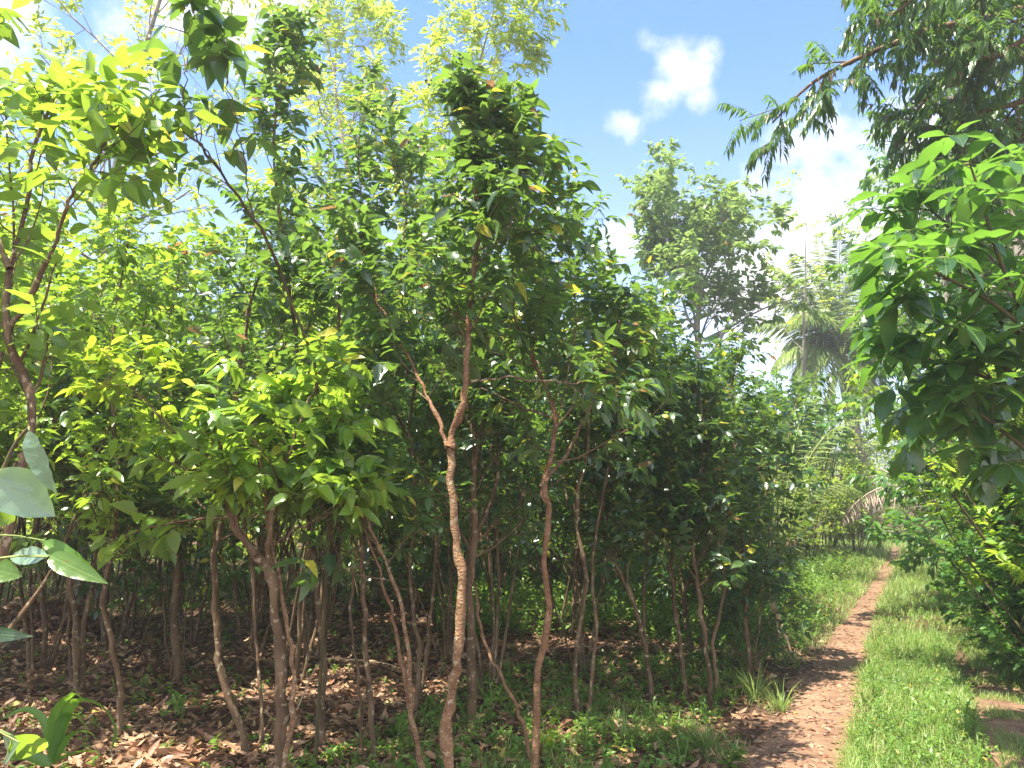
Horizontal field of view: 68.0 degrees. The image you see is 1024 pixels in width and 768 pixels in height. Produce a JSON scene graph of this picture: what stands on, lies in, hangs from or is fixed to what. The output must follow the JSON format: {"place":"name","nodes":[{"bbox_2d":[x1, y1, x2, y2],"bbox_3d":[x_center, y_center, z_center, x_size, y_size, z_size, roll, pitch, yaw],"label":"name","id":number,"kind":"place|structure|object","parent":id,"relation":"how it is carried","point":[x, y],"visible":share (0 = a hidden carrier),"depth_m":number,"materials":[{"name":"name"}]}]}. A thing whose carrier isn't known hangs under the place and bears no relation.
{"place":"outdoors","nodes":[
{"label":"outdoors","id":0,"kind":"place"},
{"bbox_2d":[0,0,1022,490],"label":"sky","id":1,"kind":"structure","parent":0,"point":[625,74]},
{"bbox_2d":[0,500,1023,767],"bbox_3d":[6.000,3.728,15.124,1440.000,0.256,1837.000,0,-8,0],"label":"ground","id":2,"kind":"structure","parent":0,"point":[740,704],"depth_m":6.92,"materials":[{"name":"soil"}]},
{"bbox_2d":[0,264,44,429],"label":"cinnamon tree","id":3,"kind":"object","parent":2,"relation":"on","point":[6,408],"visible":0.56,"depth_m":3.69,"materials":[{"name":"green plant"}]},
{"bbox_2d":[0,301,53,614],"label":"cinnamon tree","id":4,"kind":"object","parent":2,"relation":"on","point":[17,531],"depth_m":9.91,"materials":[{"name":"green plant"}]},
{"bbox_2d":[0,207,69,480],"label":"cinnamon tree","id":5,"kind":"object","parent":2,"relation":"on","point":[4,453],"visible":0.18,"depth_m":5.94,"materials":[{"name":"green plant"}]},
{"bbox_2d":[0,426,107,764],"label":"leafy shoot","id":6,"kind":"object","parent":2,"relation":"on","point":[24,493],"visible":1,"depth_m":1.51,"materials":[{"name":"green plant"}]},
{"bbox_2d":[0,262,111,630],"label":"cinnamon tree","id":7,"kind":"object","parent":2,"relation":"on","point":[23,530],"visible":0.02,"depth_m":8.74,"materials":[{"name":"green plant"}]},
{"bbox_2d":[0,578,120,638],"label":"leaf heap","id":8,"kind":"object","parent":2,"relation":"on","point":[53,607],"visible":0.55,"depth_m":8.61,"materials":[{"name":"brown plant"}]},
{"bbox_2d":[0,149,139,563],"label":"cinnamon tree","id":9,"kind":"object","parent":2,"relation":"on","point":[2,180],"visible":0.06,"depth_m":7.49,"materials":[{"name":"green plant"}]},
{"bbox_2d":[0,263,170,692],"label":"cinnamon tree","id":10,"kind":"object","parent":2,"relation":"on","point":[77,660],"visible":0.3,"depth_m":6.03,"materials":[{"name":"green plant"}]},
{"bbox_2d":[0,57,189,646],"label":"cinnamon tree","id":11,"kind":"object","parent":2,"relation":"on","point":[20,270],"visible":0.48,"depth_m":5.27,"materials":[{"name":"green plant"}]},
{"bbox_2d":[1,196,206,669],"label":"cinnamon tree","id":12,"kind":"object","parent":2,"relation":"on","point":[30,658],"visible":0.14,"depth_m":7.07,"materials":[{"name":"green plant"}]},
{"bbox_2d":[0,0,226,589],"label":"cinnamon tree","id":13,"kind":"object","parent":2,"relation":"on","point":[105,115],"visible":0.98,"depth_m":3.31,"materials":[{"name":"green plant"}]},
{"bbox_2d":[42,188,215,609],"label":"cinnamon tree","id":14,"kind":"object","parent":2,"relation":"on","point":[97,598],"visible":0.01,"depth_m":9.45,"materials":[{"name":"green plant"}]},
{"bbox_2d":[15,200,265,647],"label":"cinnamon tree","id":15,"kind":"object","parent":2,"relation":"on","point":[97,243],"visible":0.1,"depth_m":8.07,"materials":[{"name":"green plant"}]},
{"bbox_2d":[36,170,255,733],"bbox_3d":[-2.605,0.382,5.147,1.285,3.912,1.286,-4,-9,25],"label":"cinnamon tree","id":16,"kind":"object","parent":2,"relation":"on","point":[95,482],"visible":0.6,"depth_m":5.14,"materials":[{"name":"green plant"}]},
{"bbox_2d":[0,0,295,605],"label":"tall tree","id":17,"kind":"object","parent":2,"relation":"on","point":[74,6],"visible":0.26,"depth_m":10.70,"materials":[{"name":"green plant"}]},
{"bbox_2d":[46,263,253,641],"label":"cinnamon tree","id":18,"kind":"object","parent":2,"relation":"on","point":[130,629],"visible":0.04,"depth_m":8.46,"materials":[{"name":"green plant"}]},
{"bbox_2d":[66,238,275,684],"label":"cinnamon tree","id":19,"kind":"object","parent":2,"relation":"on","point":[175,602],"visible":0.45,"depth_m":6.64,"materials":[{"name":"green plant"}]},
{"bbox_2d":[169,689,191,718],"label":"seedling","id":20,"kind":"object","parent":2,"relation":"on","point":[180,700],"visible":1,"depth_m":5.35,"materials":[{"name":"green plant"}]},
{"bbox_2d":[111,306,258,624],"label":"cinnamon tree","id":21,"kind":"object","parent":2,"relation":"on","point":[183,564],"visible":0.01,"depth_m":9.48,"materials":[{"name":"green plant"}]},
{"bbox_2d":[105,298,272,644],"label":"cinnamon tree","id":22,"kind":"object","parent":2,"relation":"on","point":[193,636],"visible":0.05,"depth_m":8.53,"materials":[{"name":"green plant"}]},
{"bbox_2d":[114,0,331,767],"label":"cinnamon tree","id":23,"kind":"object","parent":2,"relation":"on","point":[214,54],"visible":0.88,"depth_m":3.57,"materials":[{"name":"green plant"}]},
{"bbox_2d":[134,181,319,756],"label":"cinnamon tree","id":24,"kind":"object","parent":2,"relation":"on","point":[228,336],"visible":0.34,"depth_m":4.96,"materials":[{"name":"green plant"}]},
{"bbox_2d":[54,334,412,767],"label":"cinnamon tree","id":25,"kind":"object","parent":2,"relation":"on","point":[340,473],"visible":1,"depth_m":3.97,"materials":[{"name":"green plant"}]},
{"bbox_2d":[182,238,315,625],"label":"cinnamon tree","id":26,"kind":"object","parent":2,"relation":"on","point":[258,540],"visible":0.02,"depth_m":9.46,"materials":[{"name":"green plant"}]},
{"bbox_2d":[194,3,361,747],"bbox_3d":[-1.596,-0.231,5.316,1.022,5.413,1.007,0,-8,0],"label":"cinnamon tree","id":27,"kind":"object","parent":2,"relation":"on","point":[288,37],"visible":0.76,"depth_m":5.45,"materials":[{"name":"green plant"}]},
{"bbox_2d":[148,133,413,660],"bbox_3d":[-2.297,0.294,8.090,2.640,5.122,2.720,0,-8,3],"label":"cinnamon tree","id":28,"kind":"object","parent":2,"relation":"on","point":[199,319],"visible":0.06,"depth_m":7.48,"materials":[{"name":"green plant"}]},
{"bbox_2d":[249,261,312,603],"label":"cinnamon tree","id":29,"kind":"object","parent":2,"relation":"on","point":[288,577],"visible":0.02,"depth_m":10.94,"materials":[{"name":"brown plant"}]},
{"bbox_2d":[186,257,419,658],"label":"cinnamon tree","id":30,"kind":"object","parent":2,"relation":"on","point":[316,654],"visible":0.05,"depth_m":7.38,"materials":[{"name":"green plant"}]},
{"bbox_2d":[192,251,465,640],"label":"cinnamon tree","id":31,"kind":"object","parent":2,"relation":"on","point":[241,288],"visible":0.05,"depth_m":8.09,"materials":[{"name":"green plant"}]},
{"bbox_2d":[247,242,429,680],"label":"cinnamon tree","id":32,"kind":"object","parent":2,"relation":"on","point":[304,308],"visible":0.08,"depth_m":6.59,"materials":[{"name":"green plant"}]},
{"bbox_2d":[240,0,472,582],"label":"tall tree","id":33,"kind":"object","parent":2,"relation":"on","point":[368,10],"visible":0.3,"depth_m":15.10,"materials":[{"name":"green plant"}]},
{"bbox_2d":[268,377,448,767],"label":"cinnamon tree","id":34,"kind":"object","parent":2,"relation":"on","point":[307,579],"visible":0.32,"depth_m":4.21,"materials":[{"name":"green plant"}]},
{"bbox_2d":[249,194,490,762],"bbox_3d":[-1.102,0.579,5.159,1.385,3.713,1.489,-6,-10,37],"label":"cinnamon tree","id":35,"kind":"object","parent":2,"relation":"on","point":[309,235],"visible":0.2,"depth_m":4.95,"materials":[{"name":"green plant"}]},
{"bbox_2d":[290,48,498,711],"bbox_3d":[-1.096,-0.105,6.111,1.911,5.269,1.723,-2,-8,15],"label":"cinnamon tree","id":36,"kind":"object","parent":2,"relation":"on","point":[370,167],"visible":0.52,"depth_m":6.09,"materials":[{"name":"green plant"}]},
{"bbox_2d":[350,357,439,600],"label":"cinnamon tree","id":37,"kind":"object","parent":2,"relation":"on","point":[372,542],"visible":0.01,"depth_m":11.07,"materials":[{"name":"brown plant"}]},
{"bbox_2d":[389,713,408,739],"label":"seedling","id":38,"kind":"object","parent":2,"relation":"on","point":[398,725],"visible":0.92,"depth_m":5.08,"materials":[{"name":"green plant"}]},
{"bbox_2d":[0,484,801,565],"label":"thicket","id":39,"kind":"object","parent":2,"relation":"on","point":[29,526],"visible":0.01,"depth_m":18.51,"materials":[{"name":"green plant"}]},
{"bbox_2d":[343,407,482,613],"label":"cinnamon tree","id":40,"kind":"object","parent":2,"relation":"on","point":[393,535],"visible":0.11,"depth_m":9.85,"materials":[{"name":"green plant"}]},
{"bbox_2d":[0,578,848,767],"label":"fallen twigs","id":41,"kind":"object","parent":2,"relation":"on","point":[1,705],"visible":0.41,"depth_m":5.83,"materials":[{"name":"wood"}]},
{"bbox_2d":[320,216,549,661],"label":"cinnamon tree","id":42,"kind":"object","parent":2,"relation":"on","point":[448,650],"visible":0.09,"depth_m":7.26,"materials":[{"name":"green plant"}]},
{"bbox_2d":[375,383,515,633],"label":"cinnamon tree","id":43,"kind":"object","parent":2,"relation":"on","point":[428,572],"visible":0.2,"depth_m":8.74,"materials":[{"name":"green plant"}]},
{"bbox_2d":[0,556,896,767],"bbox_3d":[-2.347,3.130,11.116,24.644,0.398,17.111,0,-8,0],"label":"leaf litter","id":44,"kind":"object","parent":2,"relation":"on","point":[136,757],"visible":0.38,"depth_m":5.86,"materials":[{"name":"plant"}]},
{"bbox_2d":[0,692,116,766],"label":"strap leaved plant","id":45,"kind":"object","parent":44,"relation":"on","point":[55,724],"visible":0.94,"depth_m":3.56,"materials":[{"name":"green plant"}]},
{"bbox_2d":[385,367,522,571],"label":"cinnamon tree","id":46,"kind":"object","parent":2,"relation":"on","point":[493,551],"visible":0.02,"depth_m":11.04,"materials":[{"name":"green plant"}]},
{"bbox_2d":[354,0,569,581],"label":"tall tree","id":47,"kind":"object","parent":2,"relation":"on","point":[467,18],"visible":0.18,"depth_m":13.48,"materials":[{"name":"green plant"}]},
{"bbox_2d":[307,51,664,767],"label":"cinnamon tree","id":48,"kind":"object","parent":2,"relation":"on","point":[479,107],"visible":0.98,"depth_m":4.05,"materials":[{"name":"green plant"}]},
{"bbox_2d":[384,218,589,765],"bbox_3d":[-0.212,0.585,5.485,1.482,3.751,1.560,-5,-10,32],"label":"cinnamon tree","id":49,"kind":"object","parent":2,"relation":"on","point":[451,404],"visible":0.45,"depth_m":5.36,"materials":[{"name":"green plant"}]},
{"bbox_2d":[374,194,605,691],"bbox_3d":[0.058,0.480,6.865,2.677,4.284,2.306,8,-11,-44],"label":"cinnamon tree","id":50,"kind":"object","parent":2,"relation":"on","point":[437,452],"visible":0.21,"depth_m":6.28,"materials":[{"name":"green plant"}]},
{"bbox_2d":[27,421,964,529],"bbox_3d":[-4.216,3.660,35.356,96.216,7.102,19.658,0,-8,0],"label":"wood","id":51,"kind":"object","parent":2,"relation":"on","point":[877,465],"visible":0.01,"depth_m":35.74,"materials":[{"name":"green plant"}]},
{"bbox_2d":[0,536,998,767],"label":"ground cover","id":52,"kind":"object","parent":2,"relation":"on","point":[665,612],"visible":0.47,"depth_m":6.42,"materials":[{"name":"green plant"}]},
{"bbox_2d":[421,215,589,607],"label":"cinnamon tree","id":53,"kind":"object","parent":2,"relation":"on","point":[501,566],"visible":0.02,"depth_m":10.11,"materials":[{"name":"green plant"}]},
{"bbox_2d":[2,526,1023,767],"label":"grass","id":54,"kind":"structure","parent":2,"relation":"on","point":[850,755],"depth_m":6.44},
{"bbox_2d":[487,371,584,587],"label":"cinnamon tree","id":55,"kind":"object","parent":2,"relation":"on","point":[551,557],"visible":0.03,"depth_m":12.42,"materials":[{"name":"green plant"}]},
{"bbox_2d":[486,317,592,598],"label":"cinnamon tree","id":56,"kind":"object","parent":2,"relation":"on","point":[537,491],"visible":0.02,"depth_m":11.18,"materials":[{"name":"green plant"}]},
{"bbox_2d":[525,708,557,760],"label":"seedling","id":57,"kind":"object","parent":2,"relation":"on","point":[550,736],"visible":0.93,"depth_m":4.64,"materials":[{"name":"green plant"}]},
{"bbox_2d":[498,360,629,637],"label":"cinnamon tree","id":58,"kind":"object","parent":2,"relation":"on","point":[563,541],"visible":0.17,"depth_m":8.42,"materials":[{"name":"green plant"}]},
{"bbox_2d":[443,132,688,767],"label":"cinnamon tree","id":59,"kind":"object","parent":2,"relation":"on","point":[650,336],"visible":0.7,"depth_m":4.61,"materials":[{"name":"green plant"}]},
{"bbox_2d":[465,240,684,672],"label":"cinnamon tree","id":60,"kind":"object","parent":2,"relation":"on","point":[593,505],"visible":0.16,"depth_m":6.95,"materials":[{"name":"green plant"}]},
{"bbox_2d":[576,708,602,754],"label":"seedling","id":61,"kind":"object","parent":2,"relation":"on","point":[585,722],"visible":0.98,"depth_m":4.71,"materials":[{"name":"green plant"}]},
{"bbox_2d":[512,272,673,619],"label":"cinnamon tree","id":62,"kind":"object","parent":2,"relation":"on","point":[604,579],"visible":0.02,"depth_m":9.65,"materials":[{"name":"green plant"}]},
{"bbox_2d":[497,190,714,718],"bbox_3d":[0.697,0.457,5.908,1.699,4.123,1.378,8,-11,-44],"label":"cinnamon tree","id":63,"kind":"object","parent":2,"relation":"on","point":[587,432],"visible":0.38,"depth_m":5.87,"materials":[{"name":"green plant"}]},
{"bbox_2d":[540,275,704,701],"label":"cinnamon tree","id":64,"kind":"object","parent":2,"relation":"on","point":[605,525],"visible":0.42,"depth_m":6.14,"materials":[{"name":"green plant"}]},
{"bbox_2d":[597,700,651,745],"bbox_3d":[0.701,2.188,4.877,0.444,0.253,0.342,4,-9,-25],"label":"grass tuft","id":65,"kind":"object","parent":2,"relation":"on","point":[623,732],"visible":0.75,"depth_m":4.91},
{"bbox_2d":[614,325,730,696],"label":"cinnamon tree","id":66,"kind":"object","parent":2,"relation":"on","point":[673,507],"visible":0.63,"depth_m":6.17,"materials":[{"name":"green plant"}]},
{"bbox_2d":[666,730,695,763],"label":"seedling","id":67,"kind":"object","parent":2,"relation":"on","point":[685,745],"visible":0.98,"depth_m":4.60,"materials":[{"name":"green plant"}]},
{"bbox_2d":[609,341,781,699],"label":"cinnamon tree","id":68,"kind":"object","parent":2,"relation":"on","point":[719,502],"visible":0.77,"depth_m":6.23,"materials":[{"name":"green plant"}]},
{"bbox_2d":[616,348,793,628],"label":"cinnamon tree","id":69,"kind":"object","parent":2,"relation":"on","point":[700,565],"visible":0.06,"depth_m":8.57,"materials":[{"name":"green plant"}]},
{"bbox_2d":[622,335,789,657],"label":"cinnamon tree","id":70,"kind":"object","parent":2,"relation":"on","point":[687,578],"visible":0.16,"depth_m":7.49,"materials":[{"name":"green plant"}]},
{"bbox_2d":[677,712,736,753],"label":"grass tuft","id":71,"kind":"object","parent":2,"relation":"on","point":[709,738],"visible":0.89,"depth_m":4.85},
{"bbox_2d":[607,135,836,369],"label":"broadleaf tree","id":72,"kind":"object","parent":2,"relation":"on","point":[691,232],"visible":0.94,"depth_m":19.73,"materials":[{"name":"green plant"}]},
{"bbox_2d":[717,742,749,767],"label":"seedling","id":73,"kind":"object","parent":2,"relation":"on","point":[736,755],"visible":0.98,"depth_m":4.44,"materials":[{"name":"green plant"}]},
{"bbox_2d":[633,360,834,614],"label":"cinnamon tree","id":74,"kind":"object","parent":2,"relation":"on","point":[807,422],"visible":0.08,"depth_m":9.71,"materials":[{"name":"green plant"}]},
{"bbox_2d":[668,316,823,674],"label":"cinnamon tree","id":75,"kind":"object","parent":2,"relation":"on","point":[740,615],"visible":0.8,"depth_m":6.86,"materials":[{"name":"green plant"}]},
{"bbox_2d":[730,655,775,701],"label":"grass tuft","id":76,"kind":"object","parent":2,"relation":"on","point":[746,687],"visible":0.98,"depth_m":5.89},
{"bbox_2d":[762,680,799,712],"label":"grass tuft","id":77,"kind":"object","parent":2,"relation":"on","point":[781,702],"visible":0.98,"depth_m":5.61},
{"bbox_2d":[720,363,869,559],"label":"young palm","id":78,"kind":"object","parent":2,"relation":"on","point":[777,533],"visible":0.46,"depth_m":13.51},
{"bbox_2d":[738,369,874,555],"bbox_3d":[6.891,2.045,18.940,3.409,4.644,3.984,0,-8,0],"label":"vine mound","id":79,"kind":"object","parent":2,"relation":"on","point":[807,445],"visible":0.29,"depth_m":18.22,"materials":[{"name":"green plant"}]},
{"bbox_2d":[757,456,860,562],"bbox_3d":[6.441,2.827,16.813,2.524,2.450,2.409,2,-9,-17],"label":"shrub","id":80,"kind":"object","parent":2,"relation":"on","point":[816,539],"visible":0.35,"depth_m":16.35,"materials":[{"name":"green plant"}]},
{"bbox_2d":[758,169,861,540],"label":"thin tree","id":81,"kind":"object","parent":2,"relation":"on","point":[806,284],"visible":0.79,"depth_m":23.52,"materials":[{"name":"green plant"}]},
{"bbox_2d":[764,397,894,550],"bbox_3d":[8.025,2.481,20.847,3.700,4.337,3.955,-8,-11,43],"label":"shrub","id":82,"kind":"object","parent":2,"relation":"on","point":[832,463],"visible":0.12,"depth_m":20.64,"materials":[{"name":"green plant"}]},
{"bbox_2d":[750,235,923,539],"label":"coconut palm","id":83,"kind":"object","parent":2,"relation":"on","point":[823,349],"visible":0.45,"depth_m":26.92,"materials":[{"name":"green plant"}]},
{"bbox_2d":[799,451,889,557],"bbox_3d":[8.083,2.969,18.364,2.257,2.663,2.001,0,-8,0],"label":"shrub","id":84,"kind":"object","parent":2,"relation":"on","point":[857,524],"visible":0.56,"depth_m":18.15,"materials":[{"name":"green plant"}]},
{"bbox_2d":[802,423,896,539],"bbox_3d":[11.159,3.143,25.554,3.600,4.416,4.677,-2,-8,14],"label":"shrub","id":85,"kind":"object","parent":2,"relation":"on","point":[836,458],"visible":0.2,"depth_m":25.67,"materials":[{"name":"green plant"}]},
{"bbox_2d":[716,0,1023,231],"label":"overhanging tree","id":86,"kind":"object","parent":2,"relation":"on","point":[968,62],"visible":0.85,"depth_m":6.75,"materials":[{"name":"green plant"}]},
{"bbox_2d":[824,157,956,547],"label":"broadleaf tree","id":87,"kind":"object","parent":2,"relation":"on","point":[841,226],"visible":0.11,"depth_m":21.75,"materials":[{"name":"green plant"}]},
{"bbox_2d":[822,117,1023,604],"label":"shade tree","id":88,"kind":"object","parent":2,"relation":"on","point":[879,535],"visible":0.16,"depth_m":10.80,"materials":[{"name":"green plant"}]},
{"bbox_2d":[829,120,1023,527],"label":"broadleaf shrub","id":89,"kind":"object","parent":2,"relation":"on","point":[962,365],"visible":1,"depth_m":4.48,"materials":[{"name":"plant"}]},
{"bbox_2d":[879,437,980,574],"bbox_3d":[6.344,1.650,9.780,2.107,2.722,2.792,3,-9,-22],"label":"shrub","id":90,"kind":"object","parent":2,"relation":"on","point":[889,491],"visible":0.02,"depth_m":10.40,"materials":[{"name":"green plant"}]},
{"bbox_2d":[837,328,1023,597],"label":"shrub","id":91,"kind":"object","parent":2,"relation":"on","point":[957,481],"visible":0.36,"depth_m":6.00,"materials":[{"name":"green plant"}]},
{"bbox_2d":[882,260,1007,529],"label":"shade tree","id":92,"kind":"object","parent":2,"relation":"on","point":[917,512],"visible":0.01,"depth_m":13.36,"materials":[{"name":"green plant"}]},
{"bbox_2d":[872,7,1023,487],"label":"shade tree","id":93,"kind":"object","parent":2,"relation":"on","point":[1017,243],"visible":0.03,"depth_m":9.37,"materials":[{"name":"green plant"}]},
{"bbox_2d":[878,339,1023,508],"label":"fishtail palm","id":94,"kind":"object","parent":2,"relation":"on","point":[987,494],"visible":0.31,"depth_m":4.95,"materials":[{"name":"green plant"}]},
{"bbox_2d":[881,491,1023,637],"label":"shrub","id":95,"kind":"object","parent":2,"relation":"on","point":[947,534],"visible":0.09,"depth_m":8.05,"materials":[{"name":"green plant"}]},
{"bbox_2d":[892,416,1023,665],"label":"shrub","id":96,"kind":"object","parent":2,"relation":"on","point":[985,620],"visible":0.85,"depth_m":6.09,"materials":[{"name":"green plant"}]},
{"bbox_2d":[923,474,995,605],"bbox_3d":[5.960,1.939,8.450,2.107,1.890,2.246,0,-8,0],"label":"shrub","id":97,"kind":"object","parent":2,"relation":"on","point":[955,530],"visible":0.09,"depth_m":8.89,"materials":[{"name":"green plant"}]},
{"bbox_2d":[910,33,1022,383],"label":"shade tree","id":98,"kind":"object","parent":2,"relation":"on","point":[1017,95],"visible":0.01,"depth_m":11.95,"materials":[{"name":"green plant"}]},
{"bbox_2d":[923,404,1023,646],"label":"shrub","id":99,"kind":"object","parent":2,"relation":"on","point":[998,517],"visible":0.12,"depth_m":6.85,"materials":[{"name":"green plant"}]},
{"bbox_2d":[925,540,1023,680],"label":"shrub","id":100,"kind":"object","parent":2,"relation":"on","point":[993,658],"visible":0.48,"depth_m":6.62,"materials":[{"name":"green plant"}]},
{"bbox_2d":[932,433,1023,587],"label":"shrub","id":101,"kind":"object","parent":2,"relation":"on","point":[1006,511],"visible":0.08,"depth_m":7.13,"materials":[{"name":"green plant"}]},
{"bbox_2d":[732,529,906,767],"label":"path","id":102,"kind":"structure","parent":0,"point":[800,741],"depth_m":5.62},
{"bbox_2d":[733,543,901,767],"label":"clods","id":103,"kind":"object","parent":102,"relation":"on","point":[803,711],"visible":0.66,"depth_m":5.88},
{"bbox_2d":[840,484,937,534],"bbox_3d":[7.048,2.398,14.405,2.004,0.977,1.300,0,-8,0],"label":"fallen palm frond","id":104,"kind":"object","parent":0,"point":[875,501],"visible":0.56,"depth_m":14.23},
{"bbox_2d":[972,661,1023,767],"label":"track","id":105,"kind":"structure","parent":0,"point":[1012,724],"depth_m":5.24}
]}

